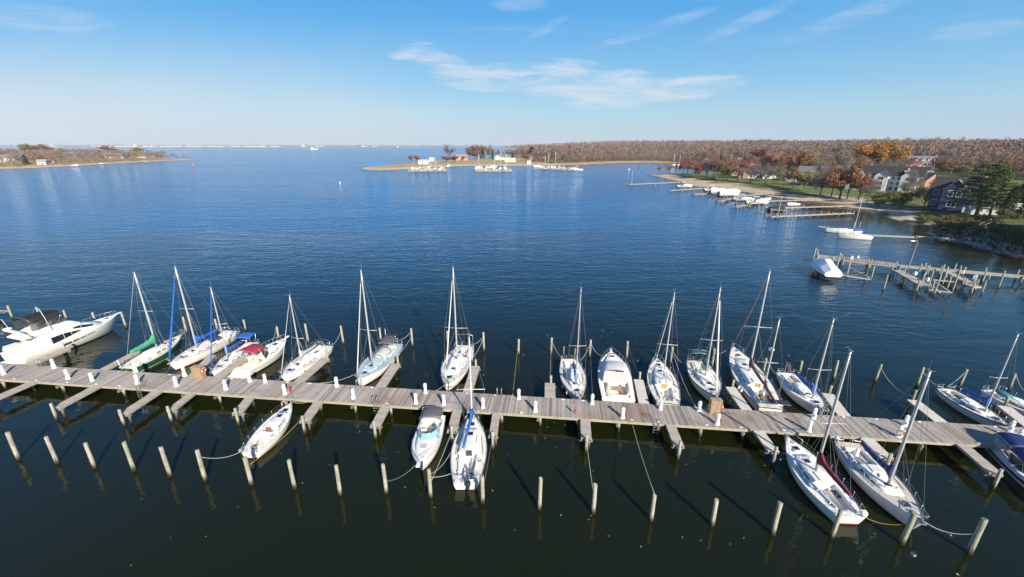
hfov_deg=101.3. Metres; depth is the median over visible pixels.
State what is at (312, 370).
finger pier
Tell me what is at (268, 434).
sailboat
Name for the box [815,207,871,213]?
bulkhead
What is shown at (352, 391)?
power pedestal
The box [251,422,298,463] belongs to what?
mooring line
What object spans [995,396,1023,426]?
finger pier
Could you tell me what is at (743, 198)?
motor boat
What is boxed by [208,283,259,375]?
sailboat
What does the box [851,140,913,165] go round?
autumn tree
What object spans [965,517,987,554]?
mooring pile
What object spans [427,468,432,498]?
mooring pile
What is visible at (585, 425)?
finger pier
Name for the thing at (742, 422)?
pier
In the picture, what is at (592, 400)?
power pedestal
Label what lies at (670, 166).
autumn tree
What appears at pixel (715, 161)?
autumn tree
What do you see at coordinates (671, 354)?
mooring pile
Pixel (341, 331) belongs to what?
mooring pile
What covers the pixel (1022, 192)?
evergreen tree
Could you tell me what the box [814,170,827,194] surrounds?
bare tree
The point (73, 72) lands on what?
sky
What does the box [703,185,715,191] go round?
motor boat
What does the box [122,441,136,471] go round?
mooring pile
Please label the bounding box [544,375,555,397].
finger pier
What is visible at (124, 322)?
mooring pile
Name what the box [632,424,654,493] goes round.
mooring line
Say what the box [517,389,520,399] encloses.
power pedestal
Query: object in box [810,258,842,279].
covered boat
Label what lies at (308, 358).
sailboat
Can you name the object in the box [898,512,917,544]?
mooring pile
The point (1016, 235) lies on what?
shrub
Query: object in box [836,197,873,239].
sailboat
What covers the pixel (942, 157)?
autumn tree
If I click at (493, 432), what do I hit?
finger pier
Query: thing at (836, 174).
autumn tree
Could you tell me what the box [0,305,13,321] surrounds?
dock platform
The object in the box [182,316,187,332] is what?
mooring pile
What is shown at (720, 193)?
motor boat
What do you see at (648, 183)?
private dock
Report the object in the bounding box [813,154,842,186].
bare tree
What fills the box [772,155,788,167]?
autumn tree
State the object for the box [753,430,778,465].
finger pier
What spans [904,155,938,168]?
house
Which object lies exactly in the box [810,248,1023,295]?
dock
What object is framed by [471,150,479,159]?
autumn tree
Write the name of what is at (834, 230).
motor boat
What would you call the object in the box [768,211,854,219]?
private dock
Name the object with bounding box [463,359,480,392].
finger pier
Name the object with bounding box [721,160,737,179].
autumn tree
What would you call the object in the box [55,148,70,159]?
bare tree
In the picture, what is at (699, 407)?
power pedestal
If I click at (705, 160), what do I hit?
autumn tree
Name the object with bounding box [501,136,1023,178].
autumn woods
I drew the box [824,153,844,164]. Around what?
bare tree
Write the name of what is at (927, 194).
bare tree
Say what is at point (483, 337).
mooring pile
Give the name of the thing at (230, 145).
woods
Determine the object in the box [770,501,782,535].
mooring pile
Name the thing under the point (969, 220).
shrub
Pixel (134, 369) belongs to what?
power pedestal
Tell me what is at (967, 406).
sailboat
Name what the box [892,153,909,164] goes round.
bare tree
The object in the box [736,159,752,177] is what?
autumn tree
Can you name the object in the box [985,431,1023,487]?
motor boat
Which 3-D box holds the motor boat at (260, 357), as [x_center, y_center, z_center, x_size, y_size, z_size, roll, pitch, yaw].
[-33.571,8.831,56.330,3.352,3.600,9.762,5,20,15]
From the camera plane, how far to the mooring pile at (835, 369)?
52.40 m
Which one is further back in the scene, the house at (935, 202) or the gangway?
the house at (935, 202)
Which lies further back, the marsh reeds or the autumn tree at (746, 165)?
the marsh reeds
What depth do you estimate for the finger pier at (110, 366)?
54.78 m
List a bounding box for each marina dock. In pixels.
[408,167,446,172]
[475,167,509,172]
[533,166,574,170]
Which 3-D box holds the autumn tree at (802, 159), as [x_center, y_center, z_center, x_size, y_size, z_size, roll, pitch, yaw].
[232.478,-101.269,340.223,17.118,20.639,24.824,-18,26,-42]
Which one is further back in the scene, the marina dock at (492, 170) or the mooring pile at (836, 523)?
the marina dock at (492, 170)
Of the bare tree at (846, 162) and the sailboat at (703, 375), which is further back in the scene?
the bare tree at (846, 162)
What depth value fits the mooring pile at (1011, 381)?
50.24 m
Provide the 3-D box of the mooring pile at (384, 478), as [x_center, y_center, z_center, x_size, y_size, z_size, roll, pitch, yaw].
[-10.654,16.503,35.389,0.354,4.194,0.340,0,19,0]
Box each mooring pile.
[5,431,21,460]
[44,436,59,463]
[83,442,96,468]
[121,313,127,327]
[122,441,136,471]
[158,446,172,476]
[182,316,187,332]
[195,449,207,481]
[242,456,253,485]
[287,459,296,489]
[304,324,309,342]
[334,464,341,495]
[340,326,344,343]
[381,463,388,493]
[410,328,413,346]
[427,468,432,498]
[480,475,484,503]
[482,332,484,351]
[517,339,519,354]
[537,477,542,509]
[550,337,552,354]
[588,339,591,357]
[591,483,596,514]
[625,341,628,358]
[649,494,656,521]
[669,346,673,363]
[709,498,718,526]
[710,348,715,366]
[762,358,766,371]
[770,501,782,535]
[798,360,802,373]
[829,508,843,538]
[832,360,838,379]
[873,364,882,381]
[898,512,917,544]
[915,367,924,386]
[958,369,967,386]
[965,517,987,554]
[1007,373,1015,389]
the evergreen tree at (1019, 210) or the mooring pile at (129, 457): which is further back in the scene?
the evergreen tree at (1019, 210)
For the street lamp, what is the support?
on the dock at (964, 281)
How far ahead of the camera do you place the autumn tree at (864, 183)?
207.50 m
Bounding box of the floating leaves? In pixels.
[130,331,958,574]
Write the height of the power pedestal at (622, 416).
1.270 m
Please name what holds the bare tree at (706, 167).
on the terrain at (907, 212)
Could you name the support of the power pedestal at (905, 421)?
on the pier at (742, 422)
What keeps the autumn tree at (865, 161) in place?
on the terrain at (907, 212)
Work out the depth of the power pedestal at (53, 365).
52.67 m
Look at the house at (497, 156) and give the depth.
738.23 m
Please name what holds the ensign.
attached to the sailboat at (751, 379)
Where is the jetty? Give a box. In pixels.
[870,234,916,240]
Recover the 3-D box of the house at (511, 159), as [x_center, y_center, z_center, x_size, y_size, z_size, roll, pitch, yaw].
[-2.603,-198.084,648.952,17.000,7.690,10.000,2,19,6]
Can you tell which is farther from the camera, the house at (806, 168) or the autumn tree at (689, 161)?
the autumn tree at (689, 161)
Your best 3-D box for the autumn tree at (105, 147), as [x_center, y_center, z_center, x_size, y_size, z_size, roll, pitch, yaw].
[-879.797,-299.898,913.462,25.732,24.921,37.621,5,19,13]
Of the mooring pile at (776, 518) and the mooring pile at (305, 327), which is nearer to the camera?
the mooring pile at (776, 518)
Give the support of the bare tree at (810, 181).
on the terrain at (907, 212)
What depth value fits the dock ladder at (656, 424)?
42.47 m
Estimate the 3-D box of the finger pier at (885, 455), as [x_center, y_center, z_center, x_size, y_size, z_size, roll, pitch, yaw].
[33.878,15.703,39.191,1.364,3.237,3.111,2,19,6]
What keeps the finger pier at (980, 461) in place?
in the water
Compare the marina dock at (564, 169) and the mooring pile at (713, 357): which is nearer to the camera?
the mooring pile at (713, 357)
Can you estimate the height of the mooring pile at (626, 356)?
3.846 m
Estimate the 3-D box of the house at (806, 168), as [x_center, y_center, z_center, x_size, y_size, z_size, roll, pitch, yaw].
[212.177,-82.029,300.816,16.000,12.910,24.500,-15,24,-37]
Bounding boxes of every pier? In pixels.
[0,363,1023,455]
[0,381,36,408]
[24,342,70,364]
[49,386,100,419]
[100,351,141,369]
[117,390,162,426]
[166,392,196,422]
[190,355,216,374]
[213,358,247,376]
[232,396,254,425]
[294,348,329,381]
[299,401,323,433]
[370,405,390,438]
[376,356,400,386]
[447,410,461,443]
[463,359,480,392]
[488,413,499,449]
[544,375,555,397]
[580,419,592,452]
[633,371,648,403]
[666,424,684,459]
[724,379,751,409]
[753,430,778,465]
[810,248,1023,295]
[821,385,849,415]
[860,438,893,464]
[905,390,947,422]
[955,444,1003,488]
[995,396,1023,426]
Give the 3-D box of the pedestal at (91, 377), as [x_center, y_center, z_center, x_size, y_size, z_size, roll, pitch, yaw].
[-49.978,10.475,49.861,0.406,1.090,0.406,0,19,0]
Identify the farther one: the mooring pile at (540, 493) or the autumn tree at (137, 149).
the autumn tree at (137, 149)
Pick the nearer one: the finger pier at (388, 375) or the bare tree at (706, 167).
the finger pier at (388, 375)
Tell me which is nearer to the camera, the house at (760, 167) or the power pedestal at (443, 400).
the power pedestal at (443, 400)
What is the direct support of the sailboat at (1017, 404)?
on the water
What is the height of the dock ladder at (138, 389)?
2.579 m
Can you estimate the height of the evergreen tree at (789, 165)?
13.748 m
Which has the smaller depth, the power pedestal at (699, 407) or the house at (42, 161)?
the power pedestal at (699, 407)
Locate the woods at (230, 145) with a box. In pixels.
[0,144,489,146]
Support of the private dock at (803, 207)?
in the water
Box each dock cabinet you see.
[190,365,206,378]
[708,397,722,414]
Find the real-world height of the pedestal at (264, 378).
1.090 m
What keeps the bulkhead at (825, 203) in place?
in the water
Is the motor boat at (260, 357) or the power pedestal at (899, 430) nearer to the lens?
the power pedestal at (899, 430)
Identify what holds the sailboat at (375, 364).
on the water
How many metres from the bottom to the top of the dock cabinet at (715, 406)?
1.660 m
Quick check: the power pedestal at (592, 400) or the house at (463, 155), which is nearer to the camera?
the power pedestal at (592, 400)
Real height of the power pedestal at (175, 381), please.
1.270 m
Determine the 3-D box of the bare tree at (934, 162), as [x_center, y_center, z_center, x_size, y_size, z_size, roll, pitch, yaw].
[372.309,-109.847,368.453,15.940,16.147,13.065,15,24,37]
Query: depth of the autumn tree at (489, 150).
798.48 m
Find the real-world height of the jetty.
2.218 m
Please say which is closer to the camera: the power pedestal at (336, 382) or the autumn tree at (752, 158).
the power pedestal at (336, 382)
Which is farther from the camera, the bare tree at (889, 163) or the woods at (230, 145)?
the woods at (230, 145)
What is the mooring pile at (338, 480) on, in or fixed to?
in the water
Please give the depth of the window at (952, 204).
168.21 m
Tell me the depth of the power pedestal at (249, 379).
49.64 m
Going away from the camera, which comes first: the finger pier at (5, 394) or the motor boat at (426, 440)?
the motor boat at (426, 440)
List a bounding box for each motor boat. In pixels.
[0,308,121,364]
[225,334,288,378]
[411,406,445,470]
[569,165,583,170]
[598,346,635,410]
[676,182,691,187]
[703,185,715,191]
[709,188,724,194]
[717,189,740,197]
[731,194,753,201]
[744,196,768,205]
[766,205,784,213]
[787,201,800,205]
[820,223,862,233]
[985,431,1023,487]
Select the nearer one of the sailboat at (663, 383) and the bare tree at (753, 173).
the sailboat at (663, 383)
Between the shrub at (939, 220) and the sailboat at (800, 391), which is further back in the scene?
the shrub at (939, 220)
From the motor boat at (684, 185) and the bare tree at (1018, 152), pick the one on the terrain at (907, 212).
the bare tree at (1018, 152)
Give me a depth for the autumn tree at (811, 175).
242.45 m
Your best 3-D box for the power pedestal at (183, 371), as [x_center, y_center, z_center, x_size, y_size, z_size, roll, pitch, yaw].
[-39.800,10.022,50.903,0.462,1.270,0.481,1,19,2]
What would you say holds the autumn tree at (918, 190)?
on the terrain at (907, 212)
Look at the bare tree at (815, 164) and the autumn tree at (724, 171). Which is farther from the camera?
the bare tree at (815, 164)
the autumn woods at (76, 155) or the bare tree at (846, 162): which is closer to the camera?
the bare tree at (846, 162)
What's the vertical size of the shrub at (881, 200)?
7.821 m
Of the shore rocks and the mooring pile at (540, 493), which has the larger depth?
the shore rocks
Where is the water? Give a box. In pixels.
[0,146,1023,576]
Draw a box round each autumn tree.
[16,143,36,149]
[32,144,54,149]
[95,145,117,150]
[128,146,143,151]
[464,144,481,158]
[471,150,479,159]
[485,144,495,158]
[547,150,562,160]
[665,163,673,174]
[674,162,680,171]
[679,159,688,172]
[685,158,691,172]
[686,160,696,175]
[692,162,703,176]
[696,157,711,174]
[703,151,726,178]
[720,164,734,180]
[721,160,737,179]
[726,160,745,181]
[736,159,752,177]
[746,155,757,162]
[749,146,777,165]
[766,165,785,181]
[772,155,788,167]
[784,151,817,167]
[784,167,805,187]
[794,173,802,187]
[799,169,810,189]
[801,171,821,191]
[804,154,828,165]
[822,163,871,198]
[831,172,872,198]
[847,174,877,199]
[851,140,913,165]
[854,157,875,164]
[884,190,898,199]
[904,156,921,165]
[906,184,928,203]
[935,155,953,171]
[935,157,960,175]
[955,161,980,175]
[989,157,1011,169]
[995,208,1008,219]
[1009,211,1023,222]
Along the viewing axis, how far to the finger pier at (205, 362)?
54.64 m
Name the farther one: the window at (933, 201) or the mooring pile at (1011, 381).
the window at (933, 201)
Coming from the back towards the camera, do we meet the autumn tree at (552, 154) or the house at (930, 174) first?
the autumn tree at (552, 154)
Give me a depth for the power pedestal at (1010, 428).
40.97 m
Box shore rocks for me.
[361,169,1018,257]
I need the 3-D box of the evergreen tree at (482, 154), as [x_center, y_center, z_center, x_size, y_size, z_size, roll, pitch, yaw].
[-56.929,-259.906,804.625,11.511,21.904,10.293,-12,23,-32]
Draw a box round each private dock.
[628,181,679,185]
[669,186,710,192]
[692,188,736,195]
[717,192,776,203]
[732,198,822,209]
[764,204,844,209]
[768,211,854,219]
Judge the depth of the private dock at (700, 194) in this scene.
240.36 m
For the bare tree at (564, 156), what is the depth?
610.29 m
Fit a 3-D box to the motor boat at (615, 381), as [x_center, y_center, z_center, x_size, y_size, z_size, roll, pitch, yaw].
[12.542,10.624,51.375,4.052,3.428,11.589,3,19,7]
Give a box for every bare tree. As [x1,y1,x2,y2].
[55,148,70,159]
[440,144,455,156]
[556,150,568,160]
[700,156,714,178]
[743,164,759,182]
[759,162,777,183]
[773,166,790,185]
[805,171,824,193]
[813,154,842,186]
[813,157,826,165]
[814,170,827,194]
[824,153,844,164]
[835,156,856,165]
[859,179,885,201]
[884,158,896,165]
[891,157,907,165]
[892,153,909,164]
[898,177,922,198]
[907,168,927,190]
[910,176,940,209]
[926,154,943,171]
[948,155,964,173]
[967,155,990,175]
[998,149,1023,174]
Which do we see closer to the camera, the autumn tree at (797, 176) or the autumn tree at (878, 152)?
the autumn tree at (797, 176)
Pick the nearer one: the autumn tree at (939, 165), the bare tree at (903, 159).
the autumn tree at (939, 165)
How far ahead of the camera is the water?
59.14 m
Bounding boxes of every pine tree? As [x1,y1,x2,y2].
[944,162,1017,214]
[968,168,1020,215]
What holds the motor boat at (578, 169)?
on the water
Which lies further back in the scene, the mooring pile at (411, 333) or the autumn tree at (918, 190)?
the autumn tree at (918, 190)
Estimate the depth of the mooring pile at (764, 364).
54.07 m
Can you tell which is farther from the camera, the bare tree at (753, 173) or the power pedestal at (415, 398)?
the bare tree at (753, 173)
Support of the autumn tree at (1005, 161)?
on the terrain at (907, 212)
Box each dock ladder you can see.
[134,380,142,398]
[372,396,378,414]
[652,414,659,434]
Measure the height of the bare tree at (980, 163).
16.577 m
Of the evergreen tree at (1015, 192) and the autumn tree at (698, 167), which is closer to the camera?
the evergreen tree at (1015, 192)
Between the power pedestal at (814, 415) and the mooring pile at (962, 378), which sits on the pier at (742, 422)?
the power pedestal at (814, 415)
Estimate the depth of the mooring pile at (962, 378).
50.81 m
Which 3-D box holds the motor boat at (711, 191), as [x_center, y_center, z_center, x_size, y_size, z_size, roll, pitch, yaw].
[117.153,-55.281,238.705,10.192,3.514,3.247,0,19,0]
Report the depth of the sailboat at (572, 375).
49.91 m
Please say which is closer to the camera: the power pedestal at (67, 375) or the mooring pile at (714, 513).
the mooring pile at (714, 513)
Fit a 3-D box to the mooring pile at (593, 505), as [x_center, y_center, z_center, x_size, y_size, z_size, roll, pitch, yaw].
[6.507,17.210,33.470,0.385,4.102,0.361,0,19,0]
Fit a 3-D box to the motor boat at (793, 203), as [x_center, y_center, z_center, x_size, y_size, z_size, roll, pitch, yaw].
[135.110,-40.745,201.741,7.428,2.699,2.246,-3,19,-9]
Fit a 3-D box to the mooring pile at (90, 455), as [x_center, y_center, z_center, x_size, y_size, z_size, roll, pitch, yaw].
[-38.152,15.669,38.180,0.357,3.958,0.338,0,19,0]
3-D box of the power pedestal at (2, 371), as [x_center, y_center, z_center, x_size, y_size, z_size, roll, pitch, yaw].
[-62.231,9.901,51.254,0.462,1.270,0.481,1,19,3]
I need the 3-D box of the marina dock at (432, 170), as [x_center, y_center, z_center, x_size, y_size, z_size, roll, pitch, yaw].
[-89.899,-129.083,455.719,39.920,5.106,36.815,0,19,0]
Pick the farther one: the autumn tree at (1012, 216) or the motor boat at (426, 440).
the autumn tree at (1012, 216)
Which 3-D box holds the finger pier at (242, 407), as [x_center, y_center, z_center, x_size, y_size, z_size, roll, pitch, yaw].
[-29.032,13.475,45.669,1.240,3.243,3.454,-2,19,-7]
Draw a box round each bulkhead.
[804,201,848,204]
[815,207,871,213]
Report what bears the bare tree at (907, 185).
on the terrain at (907, 212)
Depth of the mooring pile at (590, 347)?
57.78 m
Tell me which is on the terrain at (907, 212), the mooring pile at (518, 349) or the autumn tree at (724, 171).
the autumn tree at (724, 171)
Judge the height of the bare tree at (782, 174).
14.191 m
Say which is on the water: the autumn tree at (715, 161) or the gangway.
the gangway
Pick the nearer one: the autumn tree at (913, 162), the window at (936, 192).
the window at (936, 192)
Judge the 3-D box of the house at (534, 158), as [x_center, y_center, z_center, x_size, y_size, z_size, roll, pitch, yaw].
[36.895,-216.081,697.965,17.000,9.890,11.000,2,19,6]
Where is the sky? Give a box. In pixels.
[0,0,1023,145]
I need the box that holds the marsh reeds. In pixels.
[560,160,715,166]
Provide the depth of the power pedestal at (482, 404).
44.62 m
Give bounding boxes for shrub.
[871,191,894,206]
[889,189,919,208]
[912,214,937,222]
[931,215,964,224]
[952,216,985,225]
[1006,225,1023,245]
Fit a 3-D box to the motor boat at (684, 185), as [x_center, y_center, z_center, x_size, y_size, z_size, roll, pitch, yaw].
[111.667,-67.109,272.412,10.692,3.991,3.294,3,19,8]
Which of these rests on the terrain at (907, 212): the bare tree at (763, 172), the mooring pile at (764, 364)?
the bare tree at (763, 172)
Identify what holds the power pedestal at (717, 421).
on the pier at (742, 422)
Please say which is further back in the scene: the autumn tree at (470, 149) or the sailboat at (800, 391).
the autumn tree at (470, 149)
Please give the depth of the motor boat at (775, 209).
172.06 m
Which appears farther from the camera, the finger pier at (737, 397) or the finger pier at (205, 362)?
the finger pier at (205, 362)
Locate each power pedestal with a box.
[0,365,6,374]
[49,359,56,368]
[63,369,70,379]
[131,363,137,372]
[133,374,139,384]
[172,376,178,386]
[181,366,186,376]
[222,379,227,389]
[246,372,251,381]
[281,384,286,394]
[334,377,338,386]
[350,388,355,398]
[413,393,417,403]
[423,383,427,393]
[442,394,445,405]
[481,397,484,408]
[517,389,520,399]
[533,401,537,412]
[590,394,593,404]
[620,407,624,418]
[696,401,701,412]
[714,413,720,425]
[805,420,813,432]
[810,408,817,419]
[895,425,903,437]
[902,415,909,426]
[1006,420,1016,431]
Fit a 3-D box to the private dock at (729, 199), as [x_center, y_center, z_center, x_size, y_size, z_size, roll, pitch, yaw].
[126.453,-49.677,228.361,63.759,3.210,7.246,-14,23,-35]
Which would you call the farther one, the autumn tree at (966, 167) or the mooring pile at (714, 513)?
the autumn tree at (966, 167)
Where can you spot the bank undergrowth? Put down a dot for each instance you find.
(982, 218)
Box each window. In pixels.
[929,199,936,204]
[933,189,939,194]
[945,201,955,206]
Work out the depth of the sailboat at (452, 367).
53.00 m
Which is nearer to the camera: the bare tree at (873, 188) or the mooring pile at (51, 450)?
the mooring pile at (51, 450)
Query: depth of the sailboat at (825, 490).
34.70 m
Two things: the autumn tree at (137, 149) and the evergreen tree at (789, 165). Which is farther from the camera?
the autumn tree at (137, 149)
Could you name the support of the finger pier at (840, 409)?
in the water
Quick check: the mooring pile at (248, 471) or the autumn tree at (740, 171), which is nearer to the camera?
the mooring pile at (248, 471)
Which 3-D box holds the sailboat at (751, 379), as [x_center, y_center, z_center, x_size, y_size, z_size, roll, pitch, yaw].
[29.130,4.864,49.357,3.917,15.633,15.085,3,19,10]
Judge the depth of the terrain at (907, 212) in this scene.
269.63 m
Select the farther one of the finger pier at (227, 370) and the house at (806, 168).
the house at (806, 168)
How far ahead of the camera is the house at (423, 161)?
580.55 m
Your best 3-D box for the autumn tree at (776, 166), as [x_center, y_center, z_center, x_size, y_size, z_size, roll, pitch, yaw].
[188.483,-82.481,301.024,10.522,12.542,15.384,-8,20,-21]
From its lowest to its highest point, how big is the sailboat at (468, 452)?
12.044 m
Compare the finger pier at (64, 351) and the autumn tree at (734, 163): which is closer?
the finger pier at (64, 351)
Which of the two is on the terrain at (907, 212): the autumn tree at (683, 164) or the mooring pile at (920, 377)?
the autumn tree at (683, 164)
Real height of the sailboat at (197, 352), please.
14.250 m
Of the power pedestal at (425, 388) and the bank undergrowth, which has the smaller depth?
the power pedestal at (425, 388)
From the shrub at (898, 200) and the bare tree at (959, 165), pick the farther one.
the bare tree at (959, 165)
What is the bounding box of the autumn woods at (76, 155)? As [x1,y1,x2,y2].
[0,148,188,167]
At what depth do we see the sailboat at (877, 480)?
34.53 m
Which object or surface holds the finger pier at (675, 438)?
in the water
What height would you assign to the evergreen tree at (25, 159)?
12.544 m
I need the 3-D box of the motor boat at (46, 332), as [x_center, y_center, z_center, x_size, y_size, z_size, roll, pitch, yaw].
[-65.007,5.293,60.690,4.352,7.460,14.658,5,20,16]
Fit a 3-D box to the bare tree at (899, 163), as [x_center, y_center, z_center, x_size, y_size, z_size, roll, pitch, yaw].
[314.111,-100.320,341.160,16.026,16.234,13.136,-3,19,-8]
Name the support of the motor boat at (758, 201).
on the boat lift
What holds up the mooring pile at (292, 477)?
in the water
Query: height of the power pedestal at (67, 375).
1.270 m
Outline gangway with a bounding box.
[916,235,949,242]
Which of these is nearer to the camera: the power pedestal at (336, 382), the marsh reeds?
the power pedestal at (336, 382)
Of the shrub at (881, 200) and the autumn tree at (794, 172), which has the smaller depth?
the shrub at (881, 200)
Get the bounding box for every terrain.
[0,157,190,168]
[359,144,1023,257]
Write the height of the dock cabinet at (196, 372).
1.560 m
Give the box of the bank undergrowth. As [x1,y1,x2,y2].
[930,213,1023,255]
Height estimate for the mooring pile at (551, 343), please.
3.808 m
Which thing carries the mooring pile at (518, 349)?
in the water
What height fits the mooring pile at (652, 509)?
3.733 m
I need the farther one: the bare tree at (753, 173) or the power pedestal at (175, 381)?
the bare tree at (753, 173)
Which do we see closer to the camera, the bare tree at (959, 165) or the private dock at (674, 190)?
the private dock at (674, 190)
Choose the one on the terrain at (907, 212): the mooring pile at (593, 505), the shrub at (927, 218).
the shrub at (927, 218)
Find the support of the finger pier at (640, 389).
in the water
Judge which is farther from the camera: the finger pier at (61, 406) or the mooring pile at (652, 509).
the finger pier at (61, 406)
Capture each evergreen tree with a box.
[21,155,30,163]
[480,147,484,158]
[784,161,791,179]
[998,185,1021,216]
[1013,199,1023,217]
[1015,182,1023,211]
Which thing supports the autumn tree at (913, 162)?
on the terrain at (907, 212)
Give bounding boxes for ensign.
[778,355,790,397]
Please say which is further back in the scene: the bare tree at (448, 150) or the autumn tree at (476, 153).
the bare tree at (448, 150)
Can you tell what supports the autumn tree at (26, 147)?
on the terrain at (4, 165)
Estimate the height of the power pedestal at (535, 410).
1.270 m
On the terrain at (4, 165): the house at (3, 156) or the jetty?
the house at (3, 156)
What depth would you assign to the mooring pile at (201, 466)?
36.37 m
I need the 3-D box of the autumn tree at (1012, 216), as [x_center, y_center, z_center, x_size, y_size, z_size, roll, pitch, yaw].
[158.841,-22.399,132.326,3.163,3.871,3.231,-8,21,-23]
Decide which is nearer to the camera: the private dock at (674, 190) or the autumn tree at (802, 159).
the private dock at (674, 190)
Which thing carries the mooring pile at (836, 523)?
in the water
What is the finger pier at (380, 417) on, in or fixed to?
in the water
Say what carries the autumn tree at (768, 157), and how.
on the terrain at (907, 212)
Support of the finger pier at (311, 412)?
in the water
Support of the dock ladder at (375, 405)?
attached to the pier at (742, 422)
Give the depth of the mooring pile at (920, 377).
50.73 m
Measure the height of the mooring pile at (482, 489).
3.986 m
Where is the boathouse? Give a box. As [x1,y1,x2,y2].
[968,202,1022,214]
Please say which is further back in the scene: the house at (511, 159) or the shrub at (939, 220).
the house at (511, 159)
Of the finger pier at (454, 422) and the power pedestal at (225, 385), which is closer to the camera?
the finger pier at (454, 422)
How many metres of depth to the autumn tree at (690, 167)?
367.87 m
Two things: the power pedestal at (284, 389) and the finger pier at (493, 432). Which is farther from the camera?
the power pedestal at (284, 389)
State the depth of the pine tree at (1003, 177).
146.60 m
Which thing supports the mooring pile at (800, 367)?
in the water
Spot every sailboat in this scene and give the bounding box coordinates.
[117,272,184,371]
[166,265,239,369]
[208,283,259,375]
[238,396,293,458]
[278,291,332,380]
[355,269,402,385]
[441,266,473,390]
[451,335,486,495]
[559,287,586,399]
[647,287,679,405]
[686,285,722,400]
[729,265,790,411]
[776,311,836,414]
[784,343,867,524]
[834,361,931,528]
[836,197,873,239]
[936,326,1019,425]
[981,385,1023,415]
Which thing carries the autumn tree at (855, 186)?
on the terrain at (907, 212)
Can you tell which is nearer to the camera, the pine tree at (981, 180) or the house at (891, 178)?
the pine tree at (981, 180)
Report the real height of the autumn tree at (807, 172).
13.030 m
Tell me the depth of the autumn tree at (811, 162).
348.74 m
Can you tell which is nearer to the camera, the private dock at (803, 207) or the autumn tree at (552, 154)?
the private dock at (803, 207)
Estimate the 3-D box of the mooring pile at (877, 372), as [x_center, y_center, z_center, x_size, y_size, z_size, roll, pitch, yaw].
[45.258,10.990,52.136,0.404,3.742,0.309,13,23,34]
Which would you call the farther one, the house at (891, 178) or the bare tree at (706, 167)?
the bare tree at (706, 167)
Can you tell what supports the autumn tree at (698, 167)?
on the terrain at (907, 212)
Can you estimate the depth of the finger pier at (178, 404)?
45.34 m
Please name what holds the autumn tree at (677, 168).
on the terrain at (907, 212)
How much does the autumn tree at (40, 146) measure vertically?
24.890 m
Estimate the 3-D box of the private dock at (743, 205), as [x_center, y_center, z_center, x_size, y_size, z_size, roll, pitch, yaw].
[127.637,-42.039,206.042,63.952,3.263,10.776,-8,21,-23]
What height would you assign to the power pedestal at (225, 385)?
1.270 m
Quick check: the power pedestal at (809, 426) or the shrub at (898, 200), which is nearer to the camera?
the power pedestal at (809, 426)
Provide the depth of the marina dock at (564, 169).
471.76 m
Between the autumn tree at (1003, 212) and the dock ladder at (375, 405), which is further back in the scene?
the autumn tree at (1003, 212)
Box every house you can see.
[0,154,20,161]
[36,159,48,164]
[418,159,428,163]
[455,154,468,159]
[495,154,509,159]
[505,158,515,161]
[529,155,538,160]
[738,165,775,178]
[785,166,828,181]
[844,164,928,191]
[902,168,938,190]
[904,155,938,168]
[925,176,991,212]
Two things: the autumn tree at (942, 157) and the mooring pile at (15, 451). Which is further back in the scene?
the autumn tree at (942, 157)
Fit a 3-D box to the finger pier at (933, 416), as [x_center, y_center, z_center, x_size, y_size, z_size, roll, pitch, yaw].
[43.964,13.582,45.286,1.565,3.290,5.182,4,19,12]
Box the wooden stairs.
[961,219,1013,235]
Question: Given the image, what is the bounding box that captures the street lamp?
[906,240,917,273]
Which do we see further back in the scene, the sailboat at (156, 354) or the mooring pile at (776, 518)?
the sailboat at (156, 354)
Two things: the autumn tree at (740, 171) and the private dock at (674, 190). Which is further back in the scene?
the autumn tree at (740, 171)
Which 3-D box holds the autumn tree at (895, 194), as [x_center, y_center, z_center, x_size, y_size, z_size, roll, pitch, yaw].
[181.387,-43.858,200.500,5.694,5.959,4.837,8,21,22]
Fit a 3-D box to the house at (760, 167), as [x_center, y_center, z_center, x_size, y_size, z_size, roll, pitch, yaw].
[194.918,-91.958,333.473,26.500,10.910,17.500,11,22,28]
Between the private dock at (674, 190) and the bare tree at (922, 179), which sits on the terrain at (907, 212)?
the bare tree at (922, 179)
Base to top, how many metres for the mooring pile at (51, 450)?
4.144 m
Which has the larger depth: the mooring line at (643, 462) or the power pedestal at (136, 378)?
the power pedestal at (136, 378)
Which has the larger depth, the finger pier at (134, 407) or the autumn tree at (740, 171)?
the autumn tree at (740, 171)
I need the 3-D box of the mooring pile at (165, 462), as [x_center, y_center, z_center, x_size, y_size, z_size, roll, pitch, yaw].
[-30.498,15.796,37.186,0.400,4.363,0.344,0,19,0]

